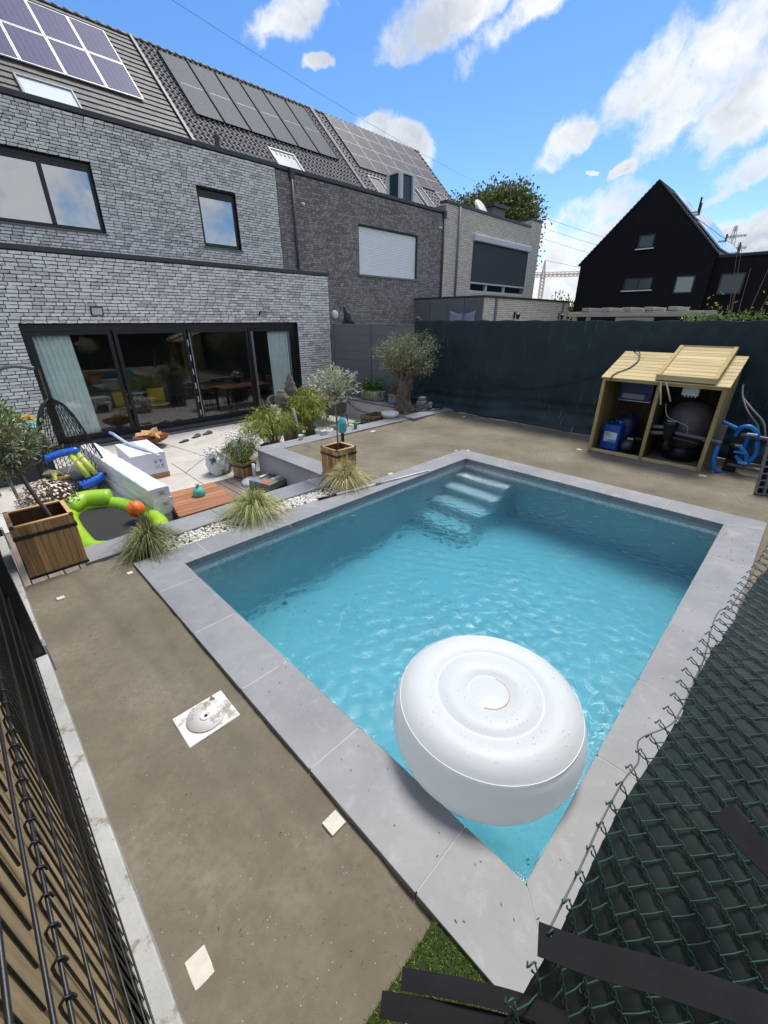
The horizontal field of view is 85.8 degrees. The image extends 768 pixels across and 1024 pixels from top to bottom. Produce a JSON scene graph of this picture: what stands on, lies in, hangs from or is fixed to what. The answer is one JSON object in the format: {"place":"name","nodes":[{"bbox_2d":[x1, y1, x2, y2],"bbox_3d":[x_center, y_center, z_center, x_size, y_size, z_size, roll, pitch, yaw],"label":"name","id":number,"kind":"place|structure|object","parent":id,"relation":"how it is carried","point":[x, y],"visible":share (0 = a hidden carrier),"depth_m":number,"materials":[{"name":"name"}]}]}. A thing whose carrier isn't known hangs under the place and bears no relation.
{"place":"outdoors","nodes":[
{"label":"outdoors","id":0,"kind":"place"},
{"bbox_2d":[13,479,80,508],"bbox_3d":[-4.289,-0.140,5.277,0.705,0.586,0.708,23,33,40],"label":"flowering plant","id":1,"kind":"object","parent":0,"point":[52,494],"visible":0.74,"depth_m":5.20,"materials":[{"name":"white plant"}]},
{"bbox_2d":[55,473,83,498],"bbox_3d":[-5.427,-0.395,7.092,0.440,0.520,0.440,23,33,40],"label":"glass vase","id":2,"kind":"object","parent":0,"point":[67,478],"visible":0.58,"depth_m":7.00,"materials":[{"name":"clear glass"}]},
{"bbox_2d":[73,388,249,1023],"bbox_3d":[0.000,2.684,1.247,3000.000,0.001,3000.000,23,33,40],"label":"ground","id":3,"kind":"structure","parent":0,"point":[118,982],"depth_m":2.16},
{"bbox_2d":[0,0,331,451],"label":"terraced house","id":4,"kind":"structure","parent":3,"relation":"on","point":[129,204],"depth_m":11.58,"materials":[{"name":"brick"}]},
{"bbox_2d":[12,71,81,107],"bbox_3d":[-11.170,-13.945,13.840,1.640,1.280,0.110,-23,-12,-40],"label":"roof window","id":5,"kind":"structure","parent":4,"relation":"in","point":[27,84],"depth_m":13.83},
{"bbox_2d":[0,146,108,235],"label":"window","id":6,"kind":"structure","parent":4,"relation":"in","point":[36,189],"depth_m":10.44,"materials":[{"name":"black glass"}]},
{"bbox_2d":[32,335,101,436],"bbox_3d":[-7.665,-2.988,10.014,0.059,2.460,0.886,23,33,40],"label":"curtain","id":7,"kind":"object","parent":4,"relation":"hanging from","point":[67,386],"visible":0.84,"depth_m":9.93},
{"bbox_2d":[18,323,299,444],"bbox_3d":[-5.479,-3.943,11.855,0.174,2.680,7.140,23,33,40],"label":"sliding door","id":8,"kind":"structure","parent":4,"relation":"in","point":[27,331],"depth_m":11.08,"materials":[{"name":"black metal"}]},
{"bbox_2d":[69,330,273,431],"bbox_3d":[-7.319,-4.776,13.482,4.950,3.000,9.300,23,33,40],"label":"living room","id":9,"kind":"object","parent":4,"relation":"attached to","point":[155,360],"visible":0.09,"depth_m":15.44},
{"bbox_2d":[89,388,150,422],"bbox_3d":[-8.180,-3.282,12.710,0.900,0.760,1.600,23,33,40],"label":"table","id":10,"kind":"object","parent":9,"relation":"on","point":[137,392],"visible":0.54,"depth_m":12.57,"materials":[{"name":"wood"}]},
{"bbox_2d":[110,390,144,421],"bbox_3d":[-7.595,-3.128,12.262,0.582,0.862,0.460,10,27,20],"label":"chair","id":11,"kind":"object","parent":9,"relation":"on","point":[118,399],"visible":0.66,"depth_m":12.17,"materials":[{"name":"yellow fabric"}]},
{"bbox_2d":[146,387,170,419],"bbox_3d":[-6.939,-3.348,12.737,0.460,0.862,0.582,-16,29,-30],"label":"chair","id":12,"kind":"object","parent":9,"relation":"on","point":[156,396],"visible":1,"depth_m":12.76,"materials":[{"name":"yellow fabric"}]},
{"bbox_2d":[176,382,196,411],"bbox_3d":[-6.560,-3.840,13.796,0.460,0.862,0.582,16,30,31],"label":"chair","id":13,"kind":"object","parent":9,"relation":"on","point":[190,395],"visible":0.63,"depth_m":13.76,"materials":[{"name":"black fabric"}]},
{"bbox_2d":[183,381,242,408],"bbox_3d":[-5.853,-4.030,14.321,0.950,0.760,1.700,23,33,40],"label":"table","id":14,"kind":"object","parent":9,"relation":"on","point":[209,386],"visible":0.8,"depth_m":14.13,"materials":[{"name":"brown wood"}]},
{"bbox_2d":[216,385,234,412],"bbox_3d":[-5.255,-3.757,13.617,0.460,0.862,0.582,-14,29,-28],"label":"chair","id":15,"kind":"object","parent":9,"relation":"on","point":[224,392],"visible":1,"depth_m":13.36,"materials":[{"name":"black fabric"}]},
{"bbox_2d":[196,188,243,251],"bbox_3d":[-5.303,-9.359,13.318,0.220,1.570,1.370,23,33,40],"label":"window","id":16,"kind":"structure","parent":4,"relation":"in","point":[217,210],"depth_m":13.34,"materials":[{"name":"glass"}]},
{"bbox_2d":[267,331,291,394],"bbox_3d":[-3.428,-4.787,13.886,0.074,2.460,0.817,23,33,40],"label":"curtain","id":17,"kind":"object","parent":4,"relation":"hanging from","point":[279,351],"visible":0.66,"depth_m":13.71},
{"bbox_2d":[132,35,446,371],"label":"terraced house","id":18,"kind":"structure","parent":3,"relation":"on","point":[376,255],"depth_m":18.40,"materials":[{"name":"grey brick"}]},
{"bbox_2d":[267,147,303,170],"bbox_3d":[-4.679,-16.898,19.883,1.450,1.250,0.110,-23,-12,-40],"label":"roof window","id":19,"kind":"structure","parent":18,"relation":"in","point":[286,161],"depth_m":19.87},
{"bbox_2d":[358,226,417,280],"bbox_3d":[0.177,-11.481,18.514,0.360,1.820,3.850,23,33,40],"label":"window","id":20,"kind":"structure","parent":18,"relation":"in","point":[382,254],"depth_m":18.43,"materials":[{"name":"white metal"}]},
{"bbox_2d":[387,171,415,201],"bbox_3d":[0.794,-14.921,19.463,0.900,1.500,1.000,23,33,40],"label":"ventilation box","id":21,"kind":"object","parent":18,"relation":"on","point":[400,184],"visible":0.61,"depth_m":19.10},
{"bbox_2d":[313,108,543,297],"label":"terraced house","id":22,"kind":"structure","parent":3,"relation":"on","point":[493,250],"depth_m":24.34,"materials":[{"name":"beige brick"}]},
{"bbox_2d":[367,175,386,193],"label":"roof window","id":23,"kind":"structure","parent":22,"relation":"in","point":[379,183],"depth_m":23.99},
{"bbox_2d":[415,185,435,207],"bbox_3d":[2.687,-20.344,26.797,0.850,2.050,0.110,-23,-12,-40],"label":"roof window","id":24,"kind":"structure","parent":22,"relation":"in","point":[422,194],"depth_m":26.80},
{"bbox_2d":[470,234,531,295],"bbox_3d":[6.962,-14.442,24.472,0.280,2.730,6.250,23,33,40],"label":"window","id":25,"kind":"structure","parent":22,"relation":"in","point":[499,266],"depth_m":24.22,"materials":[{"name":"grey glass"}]},
{"bbox_2d":[414,295,569,320],"bbox_3d":[5.997,-9.381,22.597,4.050,3.970,8.750,23,33,40],"label":"garden annex","id":26,"kind":"object","parent":3,"relation":"on","point":[492,308],"visible":0.12,"depth_m":19.50,"materials":[{"name":"beige brick"}]},
{"bbox_2d":[449,310,475,320],"bbox_3d":[3.518,-8.395,18.910,1.452,1.492,0.149,23,33,40],"label":"hanging cloth","id":27,"kind":"object","parent":26,"relation":"hanging from","point":[470,316],"visible":0.21,"depth_m":18.72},
{"bbox_2d":[450,171,551,269],"bbox_3d":[8.880,-21.982,38.220,12.214,14.677,10.475,23,33,40],"label":"oak tree","id":28,"kind":"object","parent":3,"relation":"on","point":[521,203],"visible":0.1,"depth_m":33.07,"materials":[{"name":"green plant"}]},
{"bbox_2d":[535,260,579,298],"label":"tower crane","id":29,"kind":"object","parent":3,"relation":"on","point":[573,274],"visible":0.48,"depth_m":99.16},
{"bbox_2d":[567,306,716,320],"bbox_3d":[6.760,-4.027,11.822,3.500,3.260,1.250,23,33,40],"label":"timber frame","id":30,"kind":"object","parent":3,"relation":"on","point":[636,312],"visible":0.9,"depth_m":10.76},
{"bbox_2d":[678,306,767,320],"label":"hedge","id":31,"kind":"object","parent":3,"relation":"on","point":[723,317],"visible":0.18,"depth_m":8.38,"materials":[{"name":"green plant"}]},
{"bbox_2d":[707,243,767,320],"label":"sparse shrub","id":32,"kind":"object","parent":3,"relation":"on","point":[717,304],"visible":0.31,"depth_m":9.44,"materials":[{"name":"green plant"}]},
{"bbox_2d":[0,411,361,583],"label":"terrace","id":33,"kind":"structure","parent":0,"point":[187,467],"depth_m":9.30,"materials":[{"name":"concrete"}]},
{"bbox_2d":[0,415,55,487],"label":"shrub","id":34,"kind":"object","parent":33,"relation":"on","point":[30,475],"visible":0.26,"depth_m":8.05,"materials":[{"name":"green plant"}]},
{"bbox_2d":[0,364,105,501],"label":"egg chair","id":35,"kind":"object","parent":33,"relation":"on","point":[76,475],"visible":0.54,"depth_m":7.47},
{"bbox_2d":[44,447,105,488],"bbox_3d":[-5.521,-0.753,7.384,0.468,0.723,0.799,23,33,40],"label":"pool toy","id":36,"kind":"object","parent":35,"relation":"in","point":[97,478],"visible":0.72,"depth_m":7.40,"materials":[{"name":"blue plastic"}]},
{"bbox_2d":[5,477,248,586],"bbox_3d":[-3.316,0.157,6.545,2.636,0.029,4.060,23,33,40],"label":"decking","id":37,"kind":"object","parent":33,"relation":"on","point":[232,487],"visible":0.08,"depth_m":5.73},
{"bbox_2d":[0,397,41,507],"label":"leafy shrub","id":38,"kind":"object","parent":37,"relation":"on","point":[3,414],"visible":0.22,"depth_m":5.18,"materials":[{"name":"green plant"}]},
{"bbox_2d":[63,489,168,546],"bbox_3d":[-4.091,0.080,6.221,2.145,0.388,1.200,23,33,40],"label":"inflatable lounger","id":39,"kind":"object","parent":37,"relation":"on","point":[101,515],"visible":0.56,"depth_m":6.36,"materials":[{"name":"plastic"}]},
{"bbox_2d":[126,500,144,516],"bbox_3d":[-3.726,-0.047,6.200,0.256,0.255,0.255,23,33,40],"label":"ball","id":40,"kind":"object","parent":39,"relation":"on","point":[133,508],"visible":0.94,"depth_m":6.12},
{"bbox_2d":[231,458,256,478],"bbox_3d":[-2.830,-0.881,8.374,0.352,0.320,0.352,15,29,30],"label":"wooden planter","id":41,"kind":"object","parent":37,"relation":"on","point":[242,471],"visible":0.58,"depth_m":8.26,"materials":[{"name":"brown wood"}]},
{"bbox_2d":[215,434,263,466],"bbox_3d":[-2.803,-1.173,8.184,0.951,0.655,0.974,-1,25,-2],"label":"potted shrub","id":42,"kind":"object","parent":41,"relation":"in","point":[245,453],"visible":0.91,"depth_m":8.09,"materials":[{"name":"plant"}]},
{"bbox_2d":[249,484,286,493],"bbox_3d":[-2.148,-0.472,7.756,0.540,0.100,0.520,14,28,28],"label":"storage crate","id":43,"kind":"object","parent":37,"relation":"on","point":[285,485],"visible":0.11,"depth_m":7.59,"materials":[{"name":"black plastic"}]},
{"bbox_2d":[249,473,286,490],"bbox_3d":[-2.148,-0.570,7.710,0.520,0.112,0.480,14,28,28],"label":"product box","id":44,"kind":"object","parent":43,"relation":"on","point":[269,481],"visible":0.86,"depth_m":7.60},
{"bbox_2d":[96,470,173,518],"bbox_3d":[-4.837,-0.487,7.691,3.756,0.186,0.304,21,32,38],"label":"wrapped parcel","id":45,"kind":"object","parent":33,"relation":"on","point":[124,493],"visible":0.22,"depth_m":7.25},
{"bbox_2d":[83,454,173,510],"bbox_3d":[-4.823,-0.656,7.621,3.736,0.186,0.304,21,32,38],"label":"wrapped parcel","id":46,"kind":"object","parent":45,"relation":"on","point":[162,504],"visible":0.29,"depth_m":6.71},
{"bbox_2d":[79,443,169,500],"bbox_3d":[-4.831,-0.812,7.527,3.696,0.186,0.304,21,32,38],"label":"wrapped parcel","id":47,"kind":"object","parent":46,"relation":"on","point":[146,485],"visible":0.96,"depth_m":6.98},
{"bbox_2d":[115,439,170,478],"bbox_3d":[-5.016,-1.080,8.561,0.640,0.523,1.240,-21,32,-38],"label":"carton","id":48,"kind":"object","parent":33,"relation":"on","point":[152,465],"visible":0.87,"depth_m":8.23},
{"bbox_2d":[108,431,159,456],"bbox_3d":[-5.177,-1.413,8.501,1.985,0.221,0.098,17,30,32],"label":"wrapped pole","id":49,"kind":"object","parent":48,"relation":"on","point":[130,444],"visible":1,"depth_m":8.46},
{"bbox_2d":[132,427,168,446],"bbox_3d":[-5.801,-1.857,10.302,0.820,0.465,0.820,23,33,40],"label":"fire bowl","id":50,"kind":"object","parent":33,"relation":"on","point":[153,435],"visible":0.89,"depth_m":10.26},
{"bbox_2d":[170,482,235,519],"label":"wooden platform","id":51,"kind":"structure","parent":33,"relation":"on","point":[187,503],"depth_m":6.82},
{"bbox_2d":[200,445,231,475],"bbox_3d":[-3.392,-1.094,8.537,0.567,0.590,0.690,10,27,20],"label":"plant pot","id":52,"kind":"object","parent":33,"relation":"on","point":[215,466],"visible":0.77,"depth_m":8.37,"materials":[{"name":"white ceramic"}]},
{"bbox_2d":[84,415,408,565],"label":"retaining wall","id":53,"kind":"structure","parent":33,"relation":"on","point":[296,470],"depth_m":7.02,"materials":[{"name":"grey paint"}]},
{"bbox_2d":[2,499,88,579],"bbox_3d":[-3.440,0.263,4.221,0.505,0.565,0.505,23,33,40],"label":"wooden planter","id":54,"kind":"object","parent":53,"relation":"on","point":[45,545],"visible":0.99,"depth_m":4.09,"materials":[{"name":"brown wood"}]},
{"bbox_2d":[0,408,64,517],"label":"olive tree","id":55,"kind":"object","parent":54,"relation":"on","point":[14,457],"visible":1,"depth_m":3.79,"materials":[{"name":"green plant"}]},
{"bbox_2d":[305,415,335,433],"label":"lavender","id":56,"kind":"object","parent":53,"relation":"on","point":[317,430],"visible":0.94,"depth_m":9.46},
{"bbox_2d":[320,441,356,475],"bbox_3d":[-0.731,-0.844,6.716,0.418,0.470,0.418,23,33,40],"label":"wooden planter","id":57,"kind":"object","parent":53,"relation":"on","point":[331,454],"visible":0.67,"depth_m":6.60,"materials":[{"name":"brown wood"}]},
{"bbox_2d":[304,362,361,449],"bbox_3d":[-0.742,-1.564,6.414,0.752,1.473,0.829,23,33,40],"label":"olive tree","id":58,"kind":"object","parent":57,"relation":"on","point":[335,386],"visible":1,"depth_m":6.18,"materials":[{"name":"green plant"}]},
{"bbox_2d":[275,390,288,440],"bbox_3d":[-2.442,-2.258,10.091,0.340,1.370,0.340,23,33,40],"label":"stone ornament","id":59,"kind":"object","parent":33,"relation":"on","point":[281,396],"visible":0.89,"depth_m":9.78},
{"bbox_2d":[284,373,302,440],"bbox_3d":[-2.266,-2.534,10.236,0.400,1.750,0.400,23,33,40],"label":"stone ornament","id":60,"kind":"object","parent":33,"relation":"on","point":[289,388],"visible":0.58,"depth_m":9.94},
{"bbox_2d":[331,323,413,397],"bbox_3d":[-0.428,-4.685,13.642,3.880,2.800,0.100,23,33,40],"label":"panel fence","id":61,"kind":"object","parent":33,"relation":"on","point":[352,354],"visible":0.54,"depth_m":13.61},
{"bbox_2d":[322,390,428,418],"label":"garden wall","id":62,"kind":"structure","parent":33,"relation":"on","point":[357,401],"depth_m":13.06,"materials":[{"name":"grey paint"}]},
{"bbox_2d":[358,377,389,400],"bbox_3d":[-0.341,-3.912,13.043,1.273,0.679,0.822,23,33,40],"label":"plant box","id":63,"kind":"object","parent":62,"relation":"on","point":[371,390],"visible":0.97,"depth_m":12.93,"materials":[{"name":"green plant"}]},
{"bbox_2d":[384,381,416,403],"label":"potted plant","id":64,"kind":"object","parent":62,"relation":"on","point":[392,397],"visible":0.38,"depth_m":12.32,"materials":[{"name":"green plant"}]},
{"bbox_2d":[365,329,441,414],"bbox_3d":[0.542,-3.709,10.966,1.824,2.145,1.873,23,33,40],"label":"olive tree","id":65,"kind":"object","parent":62,"relation":"on","point":[406,367],"visible":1,"depth_m":10.70,"materials":[{"name":"green plant"}]},
{"bbox_2d":[221,430,256,457],"bbox_3d":[-3.387,-1.629,9.693,0.844,0.585,1.095,-3,25,-6],"label":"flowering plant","id":66,"kind":"object","parent":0,"point":[233,435],"visible":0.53,"depth_m":9.48,"materials":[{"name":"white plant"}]},
{"bbox_2d":[134,487,343,559],"bbox_3d":[-1.644,0.123,5.484,0.363,0.155,3.070,23,33,40],"label":"planting strip","id":67,"kind":"object","parent":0,"point":[148,554],"visible":0.07,"depth_m":5.10,"materials":[{"name":"stone"}]},
{"bbox_2d":[147,483,351,555],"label":"pebbles","id":68,"kind":"object","parent":67,"relation":"on","point":[201,534],"visible":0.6,"depth_m":5.19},
{"bbox_2d":[98,505,206,575],"bbox_3d":[-2.540,0.171,4.513,1.245,0.566,1.223,23,33,40],"label":"grass tuft","id":69,"kind":"object","parent":68,"relation":"on","point":[149,538],"visible":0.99,"depth_m":4.45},
{"bbox_2d":[203,477,314,540],"bbox_3d":[-1.670,-0.198,5.267,1.578,0.579,1.361,-6,26,-12],"label":"grass tuft","id":70,"kind":"object","parent":68,"relation":"on","point":[255,504],"visible":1,"depth_m":5.19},
{"bbox_2d":[325,400,348,425],"bbox_3d":[-1.373,-2.890,12.128,0.580,0.806,0.660,17,30,32],"label":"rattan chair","id":71,"kind":"object","parent":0,"point":[341,407],"visible":0.92,"depth_m":11.86,"materials":[{"name":"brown wicker"}]},
{"bbox_2d":[361,411,382,422],"bbox_3d":[-0.204,-2.415,11.142,0.600,0.430,0.600,23,33,40],"label":"wooden crate","id":72,"kind":"object","parent":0,"point":[371,415],"visible":0.25,"depth_m":11.04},
{"bbox_2d":[24,409,767,1023],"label":"sand","id":73,"kind":"structure","parent":0,"point":[258,855],"depth_m":2.24,"materials":[{"name":"sand"}]},
{"bbox_2d":[0,527,185,1023],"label":"concrete curb","id":74,"kind":"object","parent":73,"relation":"on","point":[56,967],"visible":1,"depth_m":1.33,"materials":[{"name":"concrete"}]},
{"bbox_2d":[185,945,213,989],"bbox_3d":[-0.731,1.815,1.644,0.080,0.022,0.110,-22,33,-39],"label":"marker tile","id":75,"kind":"object","parent":73,"relation":"on","point":[199,967],"visible":1,"depth_m":1.64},
{"bbox_2d":[172,690,239,747],"bbox_3d":[-1.153,1.334,2.681,0.280,0.048,0.330,23,33,40],"label":"skimmer lid","id":76,"kind":"object","parent":73,"relation":"on","point":[201,721],"visible":1,"depth_m":2.65,"materials":[{"name":"white plastic"}]},
{"bbox_2d":[322,810,345,836],"bbox_3d":[-0.256,1.596,2.117,0.085,0.022,0.090,22,33,39],"label":"marker tile","id":77,"kind":"object","parent":73,"relation":"on","point":[333,823],"visible":1,"depth_m":2.11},
{"bbox_2d":[337,417,346,441],"bbox_3d":[-0.807,-1.509,8.028,0.180,0.650,0.180,23,33,40],"label":"garden lantern","id":78,"kind":"object","parent":73,"relation":"on","point":[342,426],"visible":0.97,"depth_m":7.90,"materials":[{"name":"teal"}]},
{"bbox_2d":[300,451,392,498],"bbox_3d":[-0.552,-0.724,6.251,1.373,0.705,1.328,23,33,40],"label":"grass tuft","id":79,"kind":"object","parent":73,"relation":"on","point":[346,474],"visible":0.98,"depth_m":6.17,"materials":[{"name":"plant"}]},
{"bbox_2d":[403,408,452,419],"bbox_3d":[1.203,-2.659,11.120,0.400,0.050,1.640,23,33,40],"label":"loose slab","id":80,"kind":"object","parent":73,"relation":"on","point":[418,415],"depth_m":10.85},
{"bbox_2d":[192,464,718,572],"bbox_3d":[1.070,1.112,5.074,3.865,1.547,5.115,23,33,40],"label":"pool basin","id":81,"kind":"object","parent":73,"relation":"in","point":[249,550],"visible":0.01,"depth_m":5.81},
{"bbox_2d":[133,449,766,992],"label":"pool coping","id":82,"kind":"object","parent":81,"relation":"on","point":[357,773],"visible":0.88,"depth_m":2.54,"materials":[{"name":"stone"}]},
{"bbox_2d":[318,470,429,499],"bbox_3d":[-0.082,-0.441,6.364,2.086,0.038,0.038,-17,30,-32],"label":"pool pole","id":83,"kind":"object","parent":82,"relation":"on","point":[335,494],"visible":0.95,"depth_m":6.27,"materials":[{"name":"white metal"}]},
{"bbox_2d":[196,467,716,882],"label":"water","id":84,"kind":"structure","parent":81,"relation":"in","point":[597,591],"depth_m":4.17,"materials":[{"name":"liquid"}]},
{"bbox_2d":[393,635,586,825],"bbox_3d":[0.614,1.279,2.520,1.113,0.566,1.113,23,33,40],"label":"inflatable pouf","id":85,"kind":"object","parent":84,"relation":"on","point":[489,730],"visible":1,"depth_m":2.20,"materials":[{"name":"white plastic"}]},
{"bbox_2d":[410,320,767,464],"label":"cloth fence","id":86,"kind":"object","parent":73,"relation":"on","point":[531,353],"visible":0.77,"depth_m":9.45,"materials":[{"name":"fabric"}]},
{"bbox_2d":[429,323,640,388],"bbox_3d":[3.179,-3.667,9.765,1.150,1.430,5.537,-15,29,-28],"label":"power cable","id":87,"kind":"object","parent":86,"relation":"attached to","point":[545,386],"visible":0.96,"depth_m":9.64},
{"bbox_2d":[617,410,639,440],"bbox_3d":[4.792,-1.633,8.165,0.397,0.720,0.400,23,33,40],"label":"canister","id":88,"kind":"object","parent":73,"relation":"on","point":[630,420],"visible":0.62,"depth_m":7.98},
{"bbox_2d":[620,436,643,454],"bbox_3d":[4.767,-1.283,7.888,0.384,0.320,0.387,23,33,40],"label":"circulation pump","id":89,"kind":"object","parent":73,"relation":"on","point":[631,445],"visible":0.84,"depth_m":7.82,"materials":[{"name":"black plastic"}]},
{"bbox_2d":[503,542,767,1023],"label":"slatted chain fence","id":90,"kind":"object","parent":73,"relation":"on","point":[669,877],"visible":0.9,"depth_m":1.06,"materials":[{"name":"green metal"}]},
{"bbox_2d":[379,990,529,1023],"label":"loose slat","id":91,"kind":"object","parent":90,"relation":"on","point":[405,1008],"visible":0.98,"depth_m":0.73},
{"bbox_2d":[401,967,567,1023],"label":"loose slat","id":92,"kind":"object","parent":90,"relation":"on","point":[469,991],"visible":0.98,"depth_m":0.74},
{"bbox_2d":[537,922,767,1023],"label":"loose slat","id":93,"kind":"object","parent":90,"relation":"on","point":[685,985],"visible":1,"depth_m":0.72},
{"bbox_2d":[550,543,767,925],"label":"tension wire","id":94,"kind":"object","parent":90,"relation":"attached to","point":[585,856],"visible":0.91,"depth_m":1.09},
{"bbox_2d":[711,804,767,877],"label":"loose slat","id":95,"kind":"object","parent":90,"relation":"on","point":[743,835],"visible":1,"depth_m":0.95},
{"bbox_2d":[588,345,748,471],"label":"pump shed","id":96,"kind":"structure","parent":73,"relation":"on","point":[713,373],"depth_m":7.36,"materials":[{"name":"brown wood"}]},
{"bbox_2d":[599,420,626,450],"bbox_3d":[4.508,-1.522,8.121,0.285,0.576,0.340,-18,30,-33],"label":"canister","id":97,"kind":"object","parent":96,"relation":"in","point":[613,434],"visible":0.94,"depth_m":8.03,"materials":[{"name":"blue plastic"}]},
{"bbox_2d":[618,382,656,402],"bbox_3d":[4.882,-2.331,7.878,0.560,0.372,0.486,23,33,40],"label":"control unit","id":98,"kind":"object","parent":96,"relation":"attached to","point":[638,392],"visible":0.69,"depth_m":7.72,"materials":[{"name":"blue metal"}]},
{"bbox_2d":[681,387,700,397],"bbox_3d":[5.185,-2.079,6.954,0.240,0.290,0.100,23,33,40],"label":"junction box","id":99,"kind":"object","parent":96,"relation":"attached to","point":[691,392],"visible":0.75,"depth_m":6.95,"materials":[{"name":"white plastic"}]},
{"bbox_2d":[649,400,714,461],"bbox_3d":[5.380,-1.466,7.426,0.866,1.060,1.005,23,33,40],"label":"sand filter","id":100,"kind":"object","parent":73,"relation":"on","point":[684,427],"visible":0.97,"depth_m":7.17,"materials":[{"name":"black plastic"}]},
{"bbox_2d":[702,420,767,472],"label":"pool pipework","id":101,"kind":"object","parent":73,"relation":"on","point":[736,454],"visible":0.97,"depth_m":6.82,"materials":[{"name":"blue plastic"}]},
{"bbox_2d":[753,441,767,495],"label":"perforated panel","id":102,"kind":"object","parent":73,"relation":"on","point":[761,486],"visible":1,"depth_m":6.01,"materials":[{"name":"grey plastic"}]},
{"bbox_2d":[47,0,767,1023],"label":"sky","id":103,"kind":"structure","parent":0,"point":[600,101],"materials":[{"name":"blue"}]},
{"bbox_2d":[362,920,509,1023],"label":"grass","id":104,"kind":"structure","parent":0,"point":[437,950],"depth_m":1.64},
{"bbox_2d":[571,179,767,320],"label":"gabled house","id":105,"kind":"structure","parent":0,"point":[661,243],"depth_m":19.84,"materials":[{"name":"wood"}]},
{"bbox_2d":[621,277,653,291],"bbox_3d":[12.838,-11.517,20.930,1.425,0.594,0.140,23,33,40],"label":"window","id":106,"kind":"structure","parent":105,"relation":"in","point":[631,284],"depth_m":20.92,"materials":[{"name":"grey glass"}]},
{"bbox_2d":[635,234,655,249],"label":"window","id":107,"kind":"structure","parent":105,"relation":"in","point":[645,241],"depth_m":20.19,"materials":[{"name":"grey glass"}]},
{"bbox_2d":[672,275,696,293],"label":"window","id":108,"kind":"structure","parent":105,"relation":"in","point":[683,284],"depth_m":19.68,"materials":[{"name":"grey glass"}]},
{"bbox_2d":[716,272,746,294],"bbox_3d":[15.589,-10.256,18.566,0.890,0.848,0.061,23,33,40],"label":"window","id":109,"kind":"structure","parent":105,"relation":"in","point":[726,280],"depth_m":18.56,"materials":[{"name":"grey glass"}]},
{"bbox_3d":[-2.530,-1.385,9.459,0.560,0.320,0.560,23,33,40],"label":"plant pot","id":110,"kind":"object","parent":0,"visible":0},
{"bbox_2d":[232,404,306,444],"bbox_3d":[-2.539,-1.936,9.213,1.494,0.973,1.745,23,33,40],"label":"bamboo","id":111,"kind":"object","parent":110,"relation":"in","point":[266,420],"visible":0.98,"depth_m":9.08,"materials":[{"name":"plant"}]},
{"bbox_3d":[-1.805,-1.753,10.250,0.560,0.320,0.560,23,33,40],"label":"plant pot","id":112,"kind":"object","parent":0,"visible":0},
{"bbox_2d":[283,384,333,435],"bbox_3d":[-1.808,-2.456,9.938,1.343,1.302,1.343,-8,26,-18],"label":"bamboo","id":113,"kind":"object","parent":112,"relation":"in","point":[306,406],"visible":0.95,"depth_m":9.81,"materials":[{"name":"plant"}]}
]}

